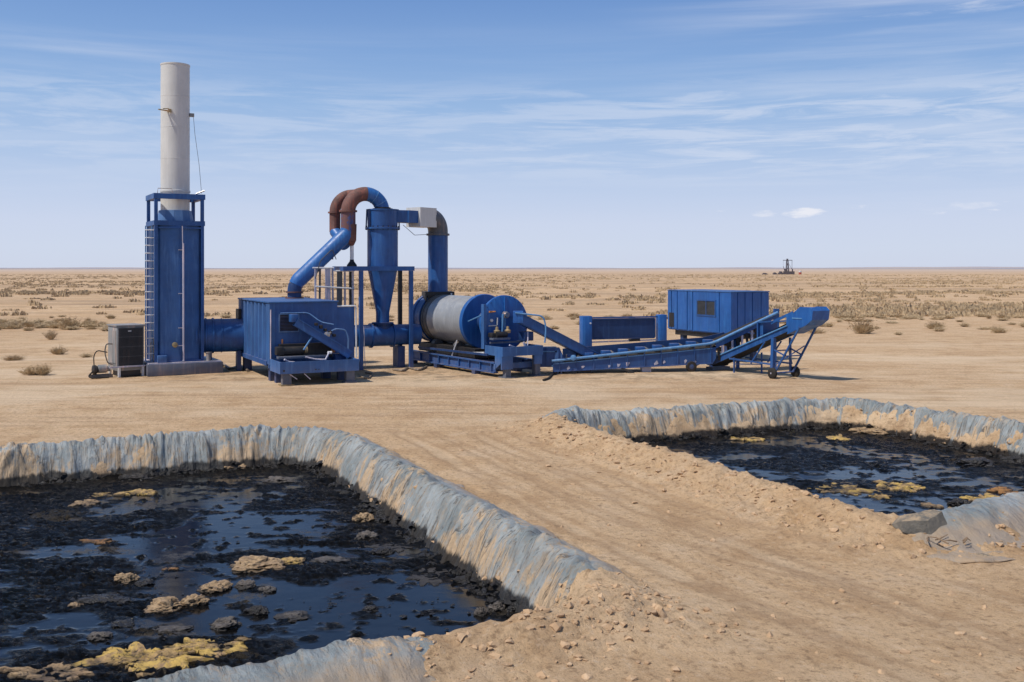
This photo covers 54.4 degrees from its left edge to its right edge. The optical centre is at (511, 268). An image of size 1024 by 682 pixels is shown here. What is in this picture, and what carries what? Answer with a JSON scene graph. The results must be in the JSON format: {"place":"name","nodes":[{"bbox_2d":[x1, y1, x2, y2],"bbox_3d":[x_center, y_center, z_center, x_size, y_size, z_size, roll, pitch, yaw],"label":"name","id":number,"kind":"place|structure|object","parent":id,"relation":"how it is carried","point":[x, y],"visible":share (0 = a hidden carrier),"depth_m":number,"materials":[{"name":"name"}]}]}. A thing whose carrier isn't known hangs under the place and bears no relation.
{"place":"outdoors","nodes":[
{"label":"outdoors","id":0,"kind":"place"},
{"bbox_2d":[359,372,372,378],"bbox_3d":[-5.394,3.974,37.007,0.467,0.075,2.097,0,0,0],"label":"hose","id":1,"kind":"object","parent":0,"point":[367,377],"visible":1,"depth_m":36.45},
{"bbox_2d":[0,269,1023,681],"bbox_3d":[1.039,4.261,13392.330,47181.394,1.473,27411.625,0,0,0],"label":"ground","id":2,"kind":"structure","parent":0,"point":[432,419],"depth_m":22.48,"materials":[{"name":"sand"}]},
{"bbox_2d":[0,320,26,325],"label":"dry shrub","id":3,"kind":"object","parent":2,"relation":"on","point":[15,323],"visible":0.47,"depth_m":66.92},
{"bbox_2d":[1,355,27,360],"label":"dry shrub","id":4,"kind":"object","parent":2,"relation":"on","point":[9,358],"visible":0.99,"depth_m":43.13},
{"bbox_2d":[1,323,29,328],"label":"dry shrub","id":5,"kind":"object","parent":2,"relation":"on","point":[15,327],"visible":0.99,"depth_m":65.91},
{"bbox_2d":[3,317,46,325],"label":"dry shrub","id":6,"kind":"object","parent":2,"relation":"on","point":[36,320],"visible":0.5,"depth_m":68.70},
{"bbox_2d":[16,364,50,374],"bbox_3d":[-18.054,3.813,37.522,1.284,0.416,1.327,0,0,-16],"label":"dry shrub","id":7,"kind":"object","parent":2,"relation":"on","point":[28,371],"visible":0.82,"depth_m":37.31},
{"bbox_2d":[32,362,53,375],"bbox_3d":[-17.562,3.757,37.319,0.847,0.533,0.919,0,0,41],"label":"dry shrub","id":8,"kind":"object","parent":2,"relation":"on","point":[45,370],"visible":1,"depth_m":37.25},
{"bbox_2d":[34,322,51,327],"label":"dry shrub","id":9,"kind":"object","parent":2,"relation":"on","point":[43,325],"visible":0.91,"depth_m":67.25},
{"bbox_2d":[42,327,58,339],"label":"dry shrub","id":10,"kind":"object","parent":2,"relation":"on","point":[51,335],"visible":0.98,"depth_m":55.71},
{"bbox_2d":[48,346,68,354],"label":"dry shrub","id":11,"kind":"object","parent":2,"relation":"on","point":[59,351],"visible":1,"depth_m":46.18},
{"bbox_2d":[54,316,82,329],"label":"dry shrub","id":12,"kind":"object","parent":2,"relation":"on","point":[66,323],"visible":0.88,"depth_m":65.29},
{"bbox_2d":[64,325,80,329],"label":"dry shrub","id":13,"kind":"object","parent":2,"relation":"on","point":[72,327],"visible":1,"depth_m":64.71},
{"bbox_2d":[80,351,91,357],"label":"dry shrub","id":14,"kind":"object","parent":2,"relation":"on","point":[85,355],"visible":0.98,"depth_m":44.83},
{"bbox_2d":[81,323,96,326],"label":"dry shrub","id":15,"kind":"object","parent":2,"relation":"on","point":[88,325],"visible":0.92,"depth_m":67.28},
{"bbox_2d":[88,350,112,378],"bbox_3d":[-15.049,3.502,36.344,0.884,0.996,0.586,0,0,-39],"label":"water pump","id":16,"kind":"object","parent":2,"relation":"on","point":[95,370],"visible":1,"depth_m":36.30,"materials":[{"name":"black metal"}]},
{"bbox_2d":[97,326,107,330],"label":"dry shrub","id":17,"kind":"object","parent":2,"relation":"on","point":[104,328],"visible":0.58,"depth_m":63.31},
{"bbox_2d":[104,323,145,376],"bbox_3d":[-14.521,3.045,37.115,1.345,1.910,1.260,0,0,-39],"label":"cooling unit","id":18,"kind":"object","parent":2,"relation":"on","point":[125,343],"visible":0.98,"depth_m":36.82,"materials":[{"name":"grey metal"}]},
{"bbox_2d":[144,62,222,376],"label":"exhaust tower","id":19,"kind":"structure","parent":2,"relation":"on","point":[175,276],"depth_m":37.87,"materials":[{"name":"metal"}]},
{"bbox_2d":[196,318,243,370],"bbox_3d":[-11.365,2.950,38.986,2.000,2.100,1.440,0,0,-20],"label":"connecting duct","id":20,"kind":"object","parent":2,"relation":"on","point":[223,335],"visible":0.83,"depth_m":38.52,"materials":[{"name":"metal"}]},
{"bbox_2d":[218,314,233,317],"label":"dry shrub","id":21,"kind":"object","parent":2,"relation":"on","point":[227,316],"visible":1,"depth_m":80.14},
{"bbox_2d":[223,363,248,371],"bbox_3d":[-11.262,3.954,39.673,1.135,0.108,2.919,0,0,-23],"label":"hose","id":22,"kind":"object","parent":2,"relation":"on","point":[231,368],"visible":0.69,"depth_m":39.44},
{"bbox_2d":[0,464,517,681],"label":"oil sludge","id":23,"kind":"object","parent":2,"relation":"in","point":[260,519],"visible":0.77,"depth_m":14.73,"materials":[{"name":"liquid"}]},
{"bbox_2d":[0,661,94,681],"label":"sludge crust","id":24,"kind":"object","parent":23,"relation":"on","point":[21,672],"visible":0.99,"depth_m":11.00},
{"bbox_2d":[68,602,83,607],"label":"sludge clod","id":25,"kind":"object","parent":23,"relation":"on","point":[74,604],"visible":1,"depth_m":13.22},
{"bbox_2d":[67,499,100,506],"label":"sludge crust","id":26,"kind":"object","parent":23,"relation":"on","point":[87,502],"visible":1,"depth_m":18.99},
{"bbox_2d":[79,538,113,543],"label":"sludge crust","id":27,"kind":"object","parent":23,"relation":"on","point":[98,541],"visible":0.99,"depth_m":16.35},
{"bbox_2d":[85,492,112,497],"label":"sludge crust","id":28,"kind":"object","parent":23,"relation":"on","point":[101,494],"visible":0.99,"depth_m":19.69},
{"bbox_2d":[86,631,112,640],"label":"sludge clod","id":29,"kind":"object","parent":23,"relation":"on","point":[99,636],"visible":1,"depth_m":12.09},
{"bbox_2d":[70,594,130,603],"bbox_3d":[-5.585,4.473,13.472,0.970,0.095,0.364,0,0,0],"label":"sludge clod","id":30,"kind":"object","parent":23,"relation":"on","point":[101,598],"visible":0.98,"depth_m":13.41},
{"bbox_2d":[110,619,134,627],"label":"sludge clod","id":31,"kind":"object","parent":23,"relation":"on","point":[124,623],"visible":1,"depth_m":12.54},
{"bbox_2d":[114,572,139,584],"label":"sludge clod","id":32,"kind":"object","parent":23,"relation":"on","point":[126,578],"visible":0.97,"depth_m":14.26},
{"bbox_2d":[113,488,157,495],"bbox_3d":[-7.493,4.480,19.917,0.824,0.114,0.540,0,0,0],"label":"sludge crust","id":33,"kind":"object","parent":23,"relation":"on","point":[146,492],"visible":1,"depth_m":19.82},
{"bbox_2d":[118,473,153,480],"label":"sludge clod","id":34,"kind":"object","parent":23,"relation":"on","point":[140,476],"visible":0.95,"depth_m":21.20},
{"bbox_2d":[65,641,212,677],"bbox_3d":[-4.188,4.478,11.438,1.610,0.146,0.952,0,0,20],"label":"sludge crust","id":35,"kind":"object","parent":23,"relation":"on","point":[157,658],"visible":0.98,"depth_m":11.36},
{"bbox_2d":[134,578,154,585],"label":"sludge clod","id":36,"kind":"object","parent":23,"relation":"on","point":[148,582],"visible":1,"depth_m":14.14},
{"bbox_2d":[143,596,183,613],"bbox_3d":[-4.597,4.447,13.195,0.601,0.176,0.512,0,0,0],"label":"sludge clod","id":37,"kind":"object","parent":23,"relation":"on","point":[165,605],"visible":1,"depth_m":13.07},
{"bbox_2d":[161,567,178,570],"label":"sludge crust","id":38,"kind":"object","parent":23,"relation":"on","point":[170,568],"visible":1,"depth_m":14.82},
{"bbox_2d":[153,623,193,634],"bbox_3d":[-4.219,4.484,12.419,0.506,0.055,0.402,0,0,0],"label":"sludge clod","id":39,"kind":"object","parent":23,"relation":"on","point":[179,629],"visible":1,"depth_m":12.34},
{"bbox_2d":[171,468,185,472],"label":"sludge clod","id":40,"kind":"object","parent":23,"relation":"on","point":[178,470],"visible":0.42,"depth_m":21.78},
{"bbox_2d":[180,594,209,606],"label":"sludge clod","id":41,"kind":"object","parent":23,"relation":"on","point":[193,600],"visible":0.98,"depth_m":13.27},
{"bbox_2d":[162,637,247,657],"bbox_3d":[-3.624,4.483,11.742,1.100,0.129,0.532,0,0,9],"label":"sludge crust","id":42,"kind":"object","parent":23,"relation":"on","point":[208,649],"visible":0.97,"depth_m":11.73},
{"bbox_2d":[196,579,232,592],"bbox_3d":[-4.193,4.460,13.979,0.500,0.133,0.410,0,0,0],"label":"sludge clod","id":43,"kind":"object","parent":23,"relation":"on","point":[216,586],"visible":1,"depth_m":13.91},
{"bbox_2d":[210,616,242,630],"bbox_3d":[-3.591,4.460,12.496,0.371,0.142,0.320,0,0,32],"label":"sludge clod","id":44,"kind":"object","parent":23,"relation":"on","point":[224,623],"visible":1,"depth_m":12.46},
{"bbox_2d":[224,463,245,469],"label":"sludge clod","id":45,"kind":"object","parent":23,"relation":"on","point":[243,465],"visible":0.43,"depth_m":22.25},
{"bbox_2d":[0,478,470,657],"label":"tar crumbs","id":46,"kind":"object","parent":23,"relation":"on","point":[333,603],"visible":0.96,"depth_m":14.63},
{"bbox_2d":[234,636,251,641],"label":"sludge crust","id":47,"kind":"object","parent":23,"relation":"on","point":[241,639],"visible":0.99,"depth_m":12.02},
{"bbox_2d":[234,579,256,589],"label":"sludge clod","id":48,"kind":"object","parent":23,"relation":"on","point":[242,584],"visible":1,"depth_m":14.03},
{"bbox_2d":[243,605,269,615],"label":"sludge clod","id":49,"kind":"object","parent":23,"relation":"on","point":[257,610],"visible":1,"depth_m":12.94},
{"bbox_2d":[228,555,284,572],"bbox_3d":[-3.838,4.441,15.011,0.897,0.196,0.679,0,0,0],"label":"sludge clod","id":50,"kind":"object","parent":23,"relation":"on","point":[252,563],"visible":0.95,"depth_m":14.87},
{"bbox_2d":[258,585,276,593],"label":"sludge clod","id":51,"kind":"object","parent":23,"relation":"on","point":[268,589],"visible":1,"depth_m":13.85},
{"bbox_2d":[263,476,294,482],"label":"sludge clod","id":52,"kind":"object","parent":23,"relation":"on","point":[276,479],"visible":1,"depth_m":20.92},
{"bbox_2d":[273,610,308,621],"bbox_3d":[-2.837,4.483,12.857,0.488,0.054,0.407,0,0,0],"label":"sludge clod","id":53,"kind":"object","parent":23,"relation":"on","point":[293,616],"visible":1,"depth_m":12.82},
{"bbox_2d":[282,557,306,564],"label":"sludge clod","id":54,"kind":"object","parent":23,"relation":"on","point":[289,560],"visible":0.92,"depth_m":15.19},
{"bbox_2d":[309,556,351,562],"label":"sludge clod","id":55,"kind":"object","parent":23,"relation":"on","point":[322,559],"visible":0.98,"depth_m":15.29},
{"bbox_2d":[352,512,374,521],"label":"sludge clod","id":56,"kind":"object","parent":23,"relation":"on","point":[365,516],"visible":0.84,"depth_m":17.65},
{"bbox_2d":[354,530,377,539],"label":"sludge clod","id":57,"kind":"object","parent":23,"relation":"on","point":[364,534],"visible":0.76,"depth_m":16.53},
{"bbox_2d":[360,605,377,611],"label":"sludge clod","id":58,"kind":"object","parent":23,"relation":"on","point":[371,607],"visible":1,"depth_m":13.08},
{"bbox_2d":[370,546,395,554],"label":"sludge clod","id":59,"kind":"object","parent":23,"relation":"on","point":[381,550],"visible":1,"depth_m":15.73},
{"bbox_2d":[364,542,412,553],"bbox_3d":[-1.914,4.497,16.058,0.742,0.023,0.665,0,0,-36],"label":"sludge crust","id":60,"kind":"object","parent":23,"relation":"on","point":[399,549],"visible":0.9,"depth_m":16.06},
{"bbox_2d":[405,568,448,585],"bbox_3d":[-1.232,4.496,14.574,0.597,0.029,1.003,0,0,11],"label":"sludge crust","id":61,"kind":"object","parent":23,"relation":"on","point":[424,580],"visible":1,"depth_m":14.40},
{"bbox_2d":[473,607,488,616],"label":"sludge clod","id":62,"kind":"object","parent":23,"relation":"on","point":[480,611],"visible":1,"depth_m":12.90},
{"bbox_2d":[487,601,504,611],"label":"sludge clod","id":63,"kind":"object","parent":23,"relation":"on","point":[497,606],"visible":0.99,"depth_m":13.06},
{"bbox_2d":[506,605,515,611],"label":"sludge clod","id":64,"kind":"object","parent":23,"relation":"on","point":[510,608],"visible":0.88,"depth_m":13.00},
{"bbox_2d":[134,636,435,681],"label":"pit liner","id":65,"kind":"object","parent":2,"relation":"on","point":[354,659],"visible":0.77,"depth_m":9.48,"materials":[{"name":"plastic"}]},
{"bbox_2d":[236,297,358,386],"bbox_3d":[-7.984,2.585,37.297,3.322,2.830,6.752,0,0,-27],"label":"treatment unit","id":66,"kind":"object","parent":2,"relation":"on","point":[284,338],"visible":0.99,"depth_m":35.37,"materials":[{"name":"blue paint"}]},
{"bbox_2d":[285,187,392,298],"bbox_3d":[-6.937,-1.042,39.782,4.313,4.444,1.402,0,0,-22],"label":"gooseneck duct","id":67,"kind":"object","parent":66,"relation":"on","point":[345,203],"visible":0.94,"depth_m":39.34,"materials":[{"name":"metal"}]},
{"bbox_2d":[0,424,621,612],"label":"pit liner","id":68,"kind":"object","parent":2,"relation":"on","point":[507,545],"visible":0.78,"depth_m":19.16,"materials":[{"name":"plastic"}]},
{"bbox_2d":[313,250,354,304],"bbox_3d":[-7.007,1.637,39.077,1.680,4.728,0.348,0,0,-27],"label":"access frame","id":69,"kind":"object","parent":2,"relation":"on","point":[329,273],"visible":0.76,"depth_m":39.05,"materials":[{"name":"blue paint"}]},
{"bbox_2d":[332,266,414,369],"bbox_3d":[-5.581,1.960,40.103,2.970,4.080,1.450,0,0,-27],"label":"cyclone stand","id":70,"kind":"object","parent":2,"relation":"on","point":[399,269],"visible":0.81,"depth_m":39.95,"materials":[{"name":"blue paint"}]},
{"bbox_2d":[365,208,407,322],"bbox_3d":[-5.085,-0.050,40.304,1.716,4.660,1.391,0,0,-27],"label":"cyclone separator","id":71,"kind":"object","parent":70,"relation":"on","point":[383,227],"visible":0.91,"depth_m":39.79,"materials":[{"name":"blue paint"}]},
{"bbox_2d":[354,322,421,366],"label":"bottom duct","id":72,"kind":"object","parent":2,"relation":"on","point":[394,336],"visible":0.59,"depth_m":40.03,"materials":[{"name":"metal"}]},
{"bbox_2d":[392,365,427,371],"bbox_3d":[-3.827,3.956,39.210,1.725,0.101,1.004,0,0,-36],"label":"hose","id":73,"kind":"object","parent":2,"relation":"on","point":[411,368],"visible":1,"depth_m":38.88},
{"bbox_2d":[413,294,544,378],"bbox_3d":[-1.488,2.505,39.651,2.150,2.990,7.380,0,0,-33],"label":"rotary drum","id":74,"kind":"object","parent":2,"relation":"on","point":[476,334],"visible":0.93,"depth_m":38.53,"materials":[{"name":"grey metal"}]},
{"bbox_2d":[403,207,454,302],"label":"drum duct","id":75,"kind":"object","parent":74,"relation":"attached to","point":[433,221],"visible":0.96,"depth_m":41.80,"materials":[{"name":"metal"}]},
{"bbox_2d":[0,274,1023,316],"bbox_3d":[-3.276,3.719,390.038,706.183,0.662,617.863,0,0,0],"label":"scrub","id":76,"kind":"object","parent":2,"relation":"on","point":[963,309],"visible":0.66,"depth_m":155.46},
{"bbox_2d":[18,422,1022,616],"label":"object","id":77,"kind":"object","parent":2,"relation":"on","point":[457,571],"visible":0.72,"depth_m":20.63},
{"bbox_2d":[20,426,1023,605],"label":"bank earth","id":78,"kind":"structure","parent":2,"relation":"on","point":[510,600],"depth_m":19.80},
{"bbox_2d":[29,408,1023,681],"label":"dirt clods","id":79,"kind":"object","parent":2,"relation":"on","point":[555,626],"visible":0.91,"depth_m":11.35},
{"bbox_2d":[536,316,551,319],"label":"dry shrub","id":80,"kind":"object","parent":2,"relation":"on","point":[546,318],"visible":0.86,"depth_m":77.38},
{"bbox_2d":[542,372,563,380],"bbox_3d":[1.454,3.962,36.719,0.292,0.087,2.852,0,0,17],"label":"hose","id":81,"kind":"object","parent":2,"relation":"on","point":[550,376],"visible":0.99,"depth_m":36.54,"materials":[{"name":"black rubber"}]},
{"bbox_2d":[513,311,599,373],"bbox_3d":[1.689,2.800,37.772,3.524,2.400,1.289,0,0,-12],"label":"feed screw","id":82,"kind":"object","parent":2,"relation":"on","point":[550,353],"visible":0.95,"depth_m":37.70,"materials":[{"name":"blue paint"}]},
{"bbox_2d":[565,313,580,316],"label":"dry shrub","id":83,"kind":"object","parent":2,"relation":"on","point":[573,314],"visible":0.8,"depth_m":81.08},
{"bbox_2d":[579,314,666,346],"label":"loading frame","id":84,"kind":"object","parent":2,"relation":"on","point":[633,328],"visible":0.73,"depth_m":42.70,"materials":[{"name":"blue paint"}]},
{"bbox_2d":[552,309,778,372],"bbox_3d":[5.898,2.794,38.721,9.035,2.428,1.410,0,0,-8],"label":"trough conveyor","id":85,"kind":"object","parent":2,"relation":"on","point":[691,354],"visible":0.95,"depth_m":38.35,"materials":[{"name":"metal"}]},
{"bbox_2d":[667,289,769,359],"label":"control cabin","id":86,"kind":"object","parent":2,"relation":"on","point":[700,312],"visible":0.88,"depth_m":43.19,"materials":[{"name":"metal"}]},
{"bbox_2d":[706,306,829,378],"bbox_3d":[9.435,2.678,37.173,1.340,2.645,5.450,0,0,-31],"label":"stacker conveyor","id":87,"kind":"object","parent":2,"relation":"on","point":[800,320],"visible":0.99,"depth_m":36.27,"materials":[{"name":"metal"}]},
{"bbox_2d":[542,396,1023,457],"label":"pit liner","id":88,"kind":"object","parent":2,"relation":"on","point":[780,412],"visible":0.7,"depth_m":26.29,"materials":[{"name":"plastic"}]},
{"bbox_2d":[783,259,794,274],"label":"drilling rig","id":89,"kind":"object","parent":2,"relation":"on","point":[785,271],"visible":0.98,"depth_m":639.55},
{"bbox_2d":[808,328,828,333],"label":"dry shrub","id":90,"kind":"object","parent":2,"relation":"on","point":[817,331],"visible":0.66,"depth_m":61.24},
{"bbox_2d":[824,322,834,326],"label":"dry shrub","id":91,"kind":"object","parent":2,"relation":"on","point":[828,324],"visible":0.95,"depth_m":68.32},
{"bbox_2d":[640,426,1023,515],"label":"oil sludge","id":92,"kind":"object","parent":2,"relation":"in","point":[813,463],"visible":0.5,"depth_m":22.69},
{"bbox_2d":[730,437,765,441],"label":"sludge crust","id":93,"kind":"object","parent":92,"relation":"on","point":[754,439],"visible":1,"depth_m":26.00},
{"bbox_2d":[826,434,850,441],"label":"sludge crust","id":94,"kind":"object","parent":92,"relation":"on","point":[840,437],"visible":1,"depth_m":26.06},
{"bbox_2d":[807,482,880,495],"bbox_3d":[6.703,4.490,20.238,1.218,0.072,1.143,0,0,-23],"label":"sludge crust","id":95,"kind":"object","parent":92,"relation":"on","point":[854,490],"visible":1,"depth_m":20.11},
{"bbox_2d":[726,431,991,504],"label":"tan crumbs","id":96,"kind":"object","parent":92,"relation":"on","point":[879,468],"visible":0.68,"depth_m":22.15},
{"bbox_2d":[848,427,887,434],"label":"sludge clod","id":97,"kind":"object","parent":92,"relation":"on","point":[876,430],"visible":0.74,"depth_m":27.02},
{"bbox_2d":[868,494,890,499],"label":"sludge crust","id":98,"kind":"object","parent":92,"relation":"on","point":[877,496],"visible":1,"depth_m":19.51},
{"bbox_2d":[873,480,925,491],"bbox_3d":[7.972,4.485,20.464,1.051,0.103,1.061,0,0,15],"label":"sludge crust","id":99,"kind":"object","parent":92,"relation":"on","point":[904,486],"visible":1,"depth_m":20.34},
{"bbox_2d":[920,502,943,508],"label":"sludge crust","id":100,"kind":"object","parent":92,"relation":"on","point":[928,504],"visible":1,"depth_m":18.79},
{"bbox_2d":[947,497,970,505],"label":"sludge clod","id":101,"kind":"object","parent":92,"relation":"on","point":[958,501],"visible":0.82,"depth_m":18.91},
{"bbox_2d":[955,457,994,467],"bbox_3d":[10.644,4.444,22.802,0.936,0.219,0.759,0,0,0],"label":"sludge clod","id":102,"kind":"object","parent":92,"relation":"on","point":[977,461],"visible":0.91,"depth_m":22.62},
{"bbox_2d":[959,493,999,501],"bbox_3d":[9.398,4.485,19.206,1.134,0.119,1.083,0,0,-26],"label":"sludge crust","id":103,"kind":"object","parent":92,"relation":"on","point":[986,495],"visible":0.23,"depth_m":19.41},
{"bbox_2d":[986,486,1017,493],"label":"sludge crust","id":104,"kind":"object","parent":92,"relation":"on","point":[1000,490],"visible":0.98,"depth_m":20.01},
{"bbox_2d":[1000,455,1023,463],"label":"sludge clod","id":105,"kind":"object","parent":92,"relation":"on","point":[1015,459],"visible":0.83,"depth_m":22.97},
{"bbox_2d":[834,313,849,318],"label":"dry shrub","id":106,"kind":"object","parent":2,"relation":"on","point":[840,316],"visible":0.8,"depth_m":78.32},
{"bbox_2d":[846,315,881,333],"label":"dry shrub","id":107,"kind":"object","parent":2,"relation":"on","point":[865,328],"visible":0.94,"depth_m":60.82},
{"bbox_2d":[892,509,946,534],"bbox_3d":[5.962,3.686,14.427,0.786,0.321,0.488,0,0,-12],"label":"rock slab","id":108,"kind":"object","parent":2,"relation":"on","point":[931,521],"visible":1,"depth_m":14.30,"materials":[{"name":"grey stone"}]},
{"bbox_2d":[926,320,945,328],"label":"dry shrub","id":109,"kind":"object","parent":2,"relation":"on","point":[934,325],"visible":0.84,"depth_m":65.50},
{"bbox_2d":[932,325,947,331],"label":"dry shrub","id":110,"kind":"object","parent":2,"relation":"on","point":[941,329],"visible":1,"depth_m":62.94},
{"bbox_2d":[939,313,957,318],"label":"dry shrub","id":111,"kind":"object","parent":2,"relation":"on","point":[949,317],"visible":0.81,"depth_m":78.94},
{"bbox_2d":[960,322,971,326],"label":"dry shrub","id":112,"kind":"object","parent":2,"relation":"on","point":[965,324],"visible":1,"depth_m":68.07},
{"bbox_2d":[912,491,1023,563],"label":"pit liner","id":113,"kind":"object","parent":2,"relation":"on","point":[978,519],"visible":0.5,"depth_m":14.34,"materials":[{"name":"plastic"}]},
{"bbox_2d":[926,534,970,543],"bbox_3d":[6.103,3.788,13.910,0.580,0.083,0.362,0,0,23],"label":"twig pile","id":114,"kind":"object","parent":113,"relation":"on","point":[964,540],"visible":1,"depth_m":13.87,"materials":[{"name":"brown wood"}]},
{"bbox_2d":[989,325,1010,332],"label":"dry shrub","id":115,"kind":"object","parent":2,"relation":"on","point":[997,330],"visible":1,"depth_m":61.41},
{"bbox_2d":[995,313,1007,318],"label":"dry shrub","id":116,"kind":"object","parent":2,"relation":"on","point":[1001,315],"visible":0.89,"depth_m":79.16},
{"bbox_2d":[0,267,1023,268],"bbox_3d":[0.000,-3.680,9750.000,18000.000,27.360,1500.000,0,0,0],"label":"hills","id":117,"kind":"structure","parent":0,"point":[594,268],"depth_m":9274.17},
{"bbox_2d":[0,0,1023,267],"label":"sky","id":118,"kind":"structure","parent":0,"point":[542,133],"materials":[{"name":"blue"}]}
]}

